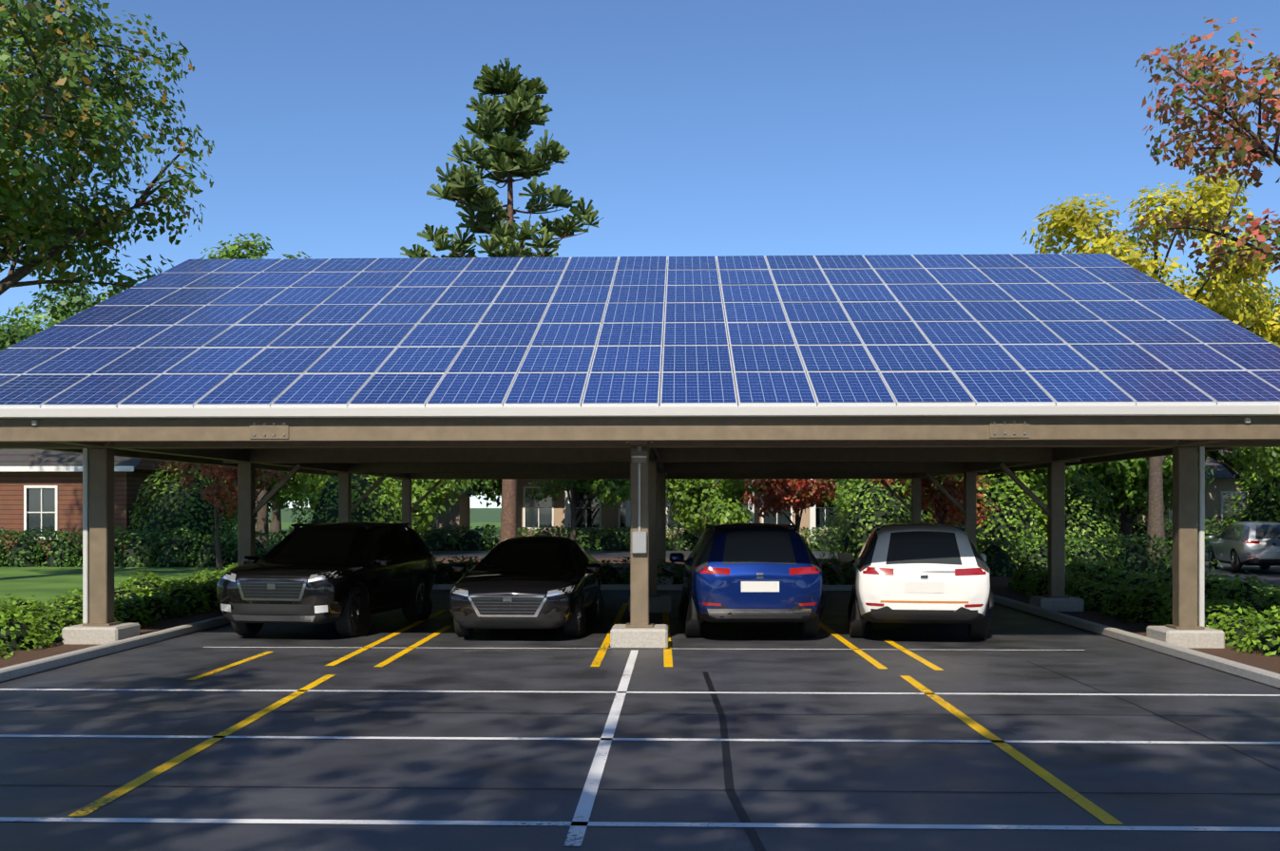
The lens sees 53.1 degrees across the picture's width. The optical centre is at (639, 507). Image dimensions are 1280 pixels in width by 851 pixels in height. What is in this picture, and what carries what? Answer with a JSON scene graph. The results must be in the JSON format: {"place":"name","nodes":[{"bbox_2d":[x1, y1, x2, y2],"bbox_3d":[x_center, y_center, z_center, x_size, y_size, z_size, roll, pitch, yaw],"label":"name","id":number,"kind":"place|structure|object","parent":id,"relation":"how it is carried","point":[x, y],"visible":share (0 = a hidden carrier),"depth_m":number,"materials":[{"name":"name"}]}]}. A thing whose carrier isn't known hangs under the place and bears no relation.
{"place":"outdoors","nodes":[
{"label":"outdoors","id":0,"kind":"place"},
{"bbox_2d":[0,566,228,608],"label":"lawn","id":1,"kind":"structure","parent":0,"point":[44,584],"depth_m":34.41,"materials":[{"name":"green plant"}]},
{"bbox_2d":[0,0,214,302],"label":"tree","id":2,"kind":"object","parent":1,"relation":"on","point":[49,231],"visible":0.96,"depth_m":31.30,"materials":[{"name":"green plant"}]},
{"bbox_2d":[0,525,294,568],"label":"hedge","id":3,"kind":"object","parent":1,"relation":"on","point":[28,550],"visible":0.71,"depth_m":40.77,"materials":[{"name":"green plant"}]},
{"bbox_2d":[152,460,285,570],"bbox_3d":[-12.975,-0.469,38.929,4.217,4.841,4.210,0,0,2],"label":"red tree","id":4,"kind":"object","parent":1,"relation":"on","point":[216,473],"visible":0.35,"depth_m":38.39,"materials":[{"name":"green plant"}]},
{"bbox_2d":[0,557,474,668],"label":"mulch soil","id":5,"kind":"structure","parent":0,"point":[26,656],"depth_m":17.44,"materials":[{"name":"brown soil"}]},
{"bbox_2d":[0,562,238,659],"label":"shrubs","id":6,"kind":"object","parent":5,"relation":"on","point":[29,624],"visible":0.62,"depth_m":20.80,"materials":[{"name":"green plant"}]},
{"bbox_2d":[229,522,500,546],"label":"lawn","id":7,"kind":"structure","parent":0,"point":[285,526],"depth_m":124.78,"materials":[{"name":"green plant"}]},
{"bbox_2d":[0,311,45,349],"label":"tree","id":8,"kind":"object","parent":7,"relation":"on","point":[8,325],"depth_m":88.08,"materials":[{"name":"green plant"}]},
{"bbox_2d":[0,286,114,337],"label":"tree","id":9,"kind":"object","parent":7,"relation":"on","point":[26,313],"visible":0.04,"depth_m":82.79,"materials":[{"name":"green plant"}]},
{"bbox_2d":[267,471,305,533],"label":"tree","id":10,"kind":"object","parent":7,"relation":"on","point":[278,506],"depth_m":95.17,"materials":[{"name":"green plant"}]},
{"bbox_2d":[276,471,315,517],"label":"tree","id":11,"kind":"object","parent":7,"relation":"on","point":[292,497],"depth_m":66.23,"materials":[{"name":"green plant"}]},
{"bbox_2d":[420,481,479,543],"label":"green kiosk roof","id":12,"kind":"structure","parent":7,"relation":"on","point":[458,516],"depth_m":60.03,"materials":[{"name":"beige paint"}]},
{"bbox_2d":[458,479,502,507],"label":"tree","id":13,"kind":"object","parent":7,"relation":"on","point":[487,487],"visible":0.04,"depth_m":62.14,"materials":[{"name":"green plant"}]},
{"bbox_2d":[922,510,933,523],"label":"tree","id":14,"kind":"object","parent":7,"relation":"on","point":[926,513],"depth_m":65.06,"materials":[{"name":"green plant"}]},
{"bbox_2d":[1093,502,1147,527],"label":"tree","id":15,"kind":"object","parent":7,"relation":"on","point":[1117,511],"visible":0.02,"depth_m":60.52,"materials":[{"name":"green plant"}]},
{"bbox_2d":[1102,515,1241,549],"bbox_3d":[28.352,1.195,59.832,28.228,1.692,2.344,0,0,2],"label":"hedge","id":16,"kind":"object","parent":7,"relation":"on","point":[1212,528],"depth_m":59.54,"materials":[{"name":"green plant"}]},
{"bbox_2d":[0,590,1279,795],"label":"pavement","id":17,"kind":"structure","parent":0,"point":[996,683],"depth_m":12.06,"materials":[{"name":"grey asphalt"}]},
{"bbox_2d":[216,521,436,637],"bbox_3d":[-4.864,1.087,20.584,2.380,1.694,4.703,0,0,10],"label":"black suv","id":18,"kind":"object","parent":17,"relation":"on","point":[349,579],"visible":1,"depth_m":19.26,"materials":[{"name":"black paint"}]},
{"bbox_2d":[448,535,604,637],"bbox_3d":[-1.740,1.205,20.532,2.341,1.458,4.903,0,0,2],"label":"black sedan car","id":19,"kind":"object","parent":17,"relation":"on","point":[536,582],"visible":1,"depth_m":18.73,"materials":[{"name":"black paint"}]},
{"bbox_2d":[0,404,1279,629],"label":"carport frame","id":20,"kind":"object","parent":17,"relation":"on","point":[409,445],"visible":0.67,"depth_m":17.48,"materials":[{"name":"metal"}]},
{"bbox_2d":[630,446,647,554],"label":"carport fittings","id":21,"kind":"object","parent":20,"relation":"attached to","point":[639,538],"visible":1,"depth_m":17.51,"materials":[{"name":"grey metal"}]},
{"bbox_2d":[0,253,1279,408],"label":"solar panels","id":22,"kind":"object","parent":20,"relation":"on","point":[974,330],"depth_m":19.55,"materials":[{"name":"blue glass"}]},
{"bbox_2d":[0,603,1279,846],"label":"road markings","id":23,"kind":"object","parent":17,"relation":"on","point":[580,822],"depth_m":10.48,"materials":[{"name":"white paint"}]},
{"bbox_2d":[61,562,1224,649],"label":"concrete footings","id":24,"kind":"object","parent":17,"relation":"on","point":[623,638],"visible":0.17,"depth_m":17.56,"materials":[{"name":"grey concrete"}]},
{"bbox_2d":[669,522,825,637],"bbox_3d":[1.652,1.087,20.359,2.381,1.694,4.724,0,0,2],"label":"blue suv","id":25,"kind":"object","parent":17,"relation":"on","point":[749,572],"visible":1,"depth_m":18.11,"materials":[{"name":"blue paint"}]},
{"bbox_2d":[838,522,993,639],"bbox_3d":[4.361,1.087,20.171,2.504,1.694,4.801,0,0,2],"label":"white suv","id":26,"kind":"object","parent":17,"relation":"on","point":[923,573],"visible":1,"depth_m":17.98,"materials":[{"name":"white paint"}]},
{"bbox_2d":[0,786,1279,850],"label":"parking lot pavement","id":27,"kind":"structure","parent":0,"point":[716,807],"depth_m":7.91,"materials":[{"name":"grey asphalt"}]},
{"bbox_2d":[0,0,1279,508],"label":"sky","id":28,"kind":"structure","parent":0,"point":[716,128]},
{"bbox_2d":[31,418,1250,627],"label":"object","id":29,"kind":"object","parent":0,"point":[997,428],"visible":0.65,"depth_m":17.39,"materials":[{"name":"grey metal"}]},
{"bbox_2d":[8,508,1279,689],"bbox_3d":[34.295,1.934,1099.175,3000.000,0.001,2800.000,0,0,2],"label":"ground","id":30,"kind":"structure","parent":0,"point":[484,514],"depth_m":272.61,"materials":[{"name":"green plant"}]},
{"bbox_2d":[0,615,230,683],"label":"kerb","id":31,"kind":"structure","parent":30,"relation":"on","point":[21,670],"depth_m":16.58,"materials":[{"name":"concrete"}]},
{"bbox_2d":[400,57,603,542],"bbox_3d":[-5.167,-7.061,45.566,7.633,18.008,6.693,0,0,31],"label":"pine","id":32,"kind":"object","parent":30,"relation":"on","point":[517,114],"visible":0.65,"depth_m":44.91,"materials":[{"name":"green plant"}]},
{"bbox_2d":[123,463,1125,563],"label":"tall shrubs","id":33,"kind":"object","parent":30,"relation":"on","point":[176,505],"visible":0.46,"depth_m":43.61,"materials":[{"name":"green plant"}]},
{"bbox_2d":[432,584,852,591],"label":"kerb","id":34,"kind":"structure","parent":30,"relation":"on","point":[678,587],"depth_m":29.73,"materials":[{"name":"concrete"}]},
{"bbox_2d":[287,459,1279,565],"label":"tall shrubs","id":35,"kind":"object","parent":30,"relation":"on","point":[376,505],"visible":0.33,"depth_m":44.85,"materials":[{"name":"green plant"}]},
{"bbox_2d":[932,463,1095,538],"bbox_3d":[12.419,-2.002,43.954,7.025,7.915,6.569,0,0,2],"label":"tree","id":36,"kind":"object","parent":30,"relation":"on","point":[1041,476],"visible":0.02,"depth_m":42.59,"materials":[{"name":"green plant"}]},
{"bbox_2d":[993,594,1279,689],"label":"kerb","id":37,"kind":"structure","parent":30,"relation":"on","point":[1248,673],"depth_m":17.03,"materials":[{"name":"concrete"}]},
{"bbox_2d":[1123,16,1279,280],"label":"autumn tree","id":38,"kind":"object","parent":30,"relation":"on","point":[1252,145],"visible":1,"depth_m":24.40,"materials":[{"name":"red plant"}]},
{"bbox_2d":[460,557,853,585],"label":"mulch soil","id":39,"kind":"structure","parent":0,"point":[614,564],"depth_m":42.62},
{"bbox_2d":[434,554,853,585],"bbox_3d":[0.449,1.574,30.918,14.736,0.847,1.727,0,0,2],"label":"hedge","id":40,"kind":"object","parent":39,"relation":"on","point":[446,575],"visible":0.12,"depth_m":30.57,"materials":[{"name":"green plant"}]},
{"bbox_2d":[739,478,838,532],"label":"red tree","id":41,"kind":"object","parent":39,"relation":"on","point":[798,494],"visible":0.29,"depth_m":40.27,"materials":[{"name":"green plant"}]},
{"bbox_2d":[516,478,846,548],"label":"building","id":42,"kind":"structure","parent":0,"point":[531,513],"depth_m":61.80,"materials":[{"name":"beige paint"}]},
{"bbox_2d":[234,548,1207,559],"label":"road","id":43,"kind":"structure","parent":0,"point":[596,554],"depth_m":52.47,"materials":[{"name":"grey asphalt"}]},
{"bbox_2d":[0,270,127,351],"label":"tree","id":44,"kind":"object","parent":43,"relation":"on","point":[7,342],"visible":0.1,"depth_m":58.62,"materials":[{"name":"green plant"}]},
{"bbox_2d":[0,449,207,556],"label":"house","id":45,"kind":"structure","parent":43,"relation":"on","point":[41,488],"depth_m":44.41,"materials":[{"name":"brown brick"}]},
{"bbox_2d":[168,472,212,481],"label":"tree","id":46,"kind":"object","parent":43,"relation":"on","point":[169,478],"depth_m":47.94,"materials":[{"name":"green plant"}]},
{"bbox_2d":[218,475,275,530],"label":"tree","id":47,"kind":"object","parent":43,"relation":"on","point":[230,523],"depth_m":57.00,"materials":[{"name":"green plant"}]},
{"bbox_2d":[198,232,310,551],"bbox_3d":[-15.507,-4.669,51.979,6.046,13.228,6.843,0,0,45],"label":"tree","id":48,"kind":"object","parent":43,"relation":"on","point":[233,252],"depth_m":52.05,"materials":[{"name":"green plant"}]},
{"bbox_2d":[193,468,318,506],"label":"red tree","id":49,"kind":"object","parent":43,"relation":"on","point":[296,486],"visible":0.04,"depth_m":48.27,"materials":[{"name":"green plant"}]},
{"bbox_2d":[257,474,371,499],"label":"tree","id":50,"kind":"object","parent":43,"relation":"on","point":[283,487],"depth_m":56.22,"materials":[{"name":"green plant"}]},
{"bbox_2d":[305,475,324,509],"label":"tree","id":51,"kind":"object","parent":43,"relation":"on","point":[313,488],"visible":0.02,"depth_m":57.09,"materials":[{"name":"green plant"}]},
{"bbox_2d":[313,476,475,536],"bbox_3d":[-9.241,-1.520,51.594,6.926,6.977,6.256,0,0,-35],"label":"tree","id":52,"kind":"object","parent":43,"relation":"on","point":[426,507],"visible":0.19,"depth_m":49.77,"materials":[{"name":"green plant"}]},
{"bbox_2d":[525,479,630,540],"bbox_3d":[-2.662,-1.967,56.278,6.725,7.805,6.630,0,0,37],"label":"tree","id":53,"kind":"object","parent":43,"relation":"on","point":[603,490],"visible":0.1,"depth_m":56.52,"materials":[{"name":"green plant"}]},
{"bbox_2d":[416,523,843,551],"bbox_3d":[1.240,1.371,57.202,26.287,1.316,2.359,0,0,2],"label":"hedge","id":54,"kind":"object","parent":43,"relation":"on","point":[611,540],"visible":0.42,"depth_m":56.80,"materials":[{"name":"green plant"}]},
{"bbox_2d":[666,478,774,534],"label":"tree","id":55,"kind":"object","parent":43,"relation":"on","point":[710,502],"visible":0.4,"depth_m":54.56,"materials":[{"name":"green plant"}]},
{"bbox_2d":[817,478,925,512],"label":"tree","id":56,"kind":"object","parent":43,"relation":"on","point":[835,481],"depth_m":58.93,"materials":[{"name":"green plant"}]},
{"bbox_2d":[823,475,960,516],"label":"tree","id":57,"kind":"object","parent":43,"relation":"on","point":[839,488],"depth_m":51.23,"materials":[{"name":"green plant"}]},
{"bbox_2d":[1025,464,1113,497],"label":"tree","id":58,"kind":"object","parent":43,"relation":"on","point":[1110,484],"depth_m":50.89,"materials":[{"name":"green plant"}]},
{"bbox_2d":[1046,452,1214,553],"bbox_3d":[19.558,-2.689,52.291,8.470,9.304,7.082,0,0,2],"label":"tree","id":59,"kind":"object","parent":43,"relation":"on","point":[1128,489],"visible":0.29,"depth_m":50.68,"materials":[{"name":"green plant"}]},
{"bbox_2d":[1204,319,1279,498],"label":"tree","id":60,"kind":"object","parent":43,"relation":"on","point":[1219,458],"visible":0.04,"depth_m":59.09,"materials":[{"name":"green plant"}]},
{"bbox_2d":[990,567,1279,673],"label":"mulch soil","id":61,"kind":"structure","parent":0,"point":[1252,658],"depth_m":20.22,"materials":[{"name":"brown soil"}]},
{"bbox_2d":[868,473,999,526],"bbox_3d":[8.978,-0.420,39.511,4.070,4.727,3.545,0,0,2],"label":"red tree","id":62,"kind":"object","parent":61,"relation":"on","point":[945,508],"visible":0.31,"depth_m":39.16,"materials":[{"name":"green plant"}]},
{"bbox_2d":[975,533,1222,578],"bbox_3d":[11.701,1.357,35.384,8.005,1.312,2.123,0,0,2],"label":"hedge","id":63,"kind":"object","parent":61,"relation":"on","point":[1135,556],"visible":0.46,"depth_m":34.90,"materials":[{"name":"green plant"}]},
{"bbox_2d":[1006,556,1279,656],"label":"shrubs","id":64,"kind":"object","parent":61,"relation":"on","point":[1242,616],"visible":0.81,"depth_m":20.98,"materials":[{"name":"green plant"}]},
{"bbox_2d":[1102,449,1250,532],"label":"building","id":65,"kind":"structure","parent":0,"point":[1218,490],"depth_m":64.83,"materials":[{"name":"beige paint"}]},
{"bbox_2d":[1108,561,1279,586],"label":"road","id":66,"kind":"structure","parent":0,"point":[1271,575],"depth_m":37.93,"materials":[{"name":"grey asphalt"}]},
{"bbox_2d":[1020,161,1279,568],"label":"yellow tree","id":67,"kind":"object","parent":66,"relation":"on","point":[1244,309],"visible":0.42,"depth_m":38.92,"materials":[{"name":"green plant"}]},
{"bbox_2d":[1205,520,1279,573],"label":"silver car","id":68,"kind":"object","parent":66,"relation":"on","point":[1251,544],"visible":0.96,"depth_m":36.94,"materials":[{"name":"grey paint"}]},
{"bbox_2d":[1225,288,1279,477],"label":"green tree","id":69,"kind":"object","parent":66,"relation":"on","point":[1269,455],"visible":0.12,"depth_m":44.83,"materials":[{"name":"green plant"}]},
{"bbox_2d":[1108,567,1279,595],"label":"lawn","id":70,"kind":"structure","parent":0,"point":[1238,583],"depth_m":30.70,"materials":[{"name":"green plant"}]},
{"bbox_2d":[1258,457,1279,502],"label":"tree","id":71,"kind":"object","parent":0,"point":[1269,480],"visible":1,"depth_m":33.96,"materials":[{"name":"green plant"}]}
]}

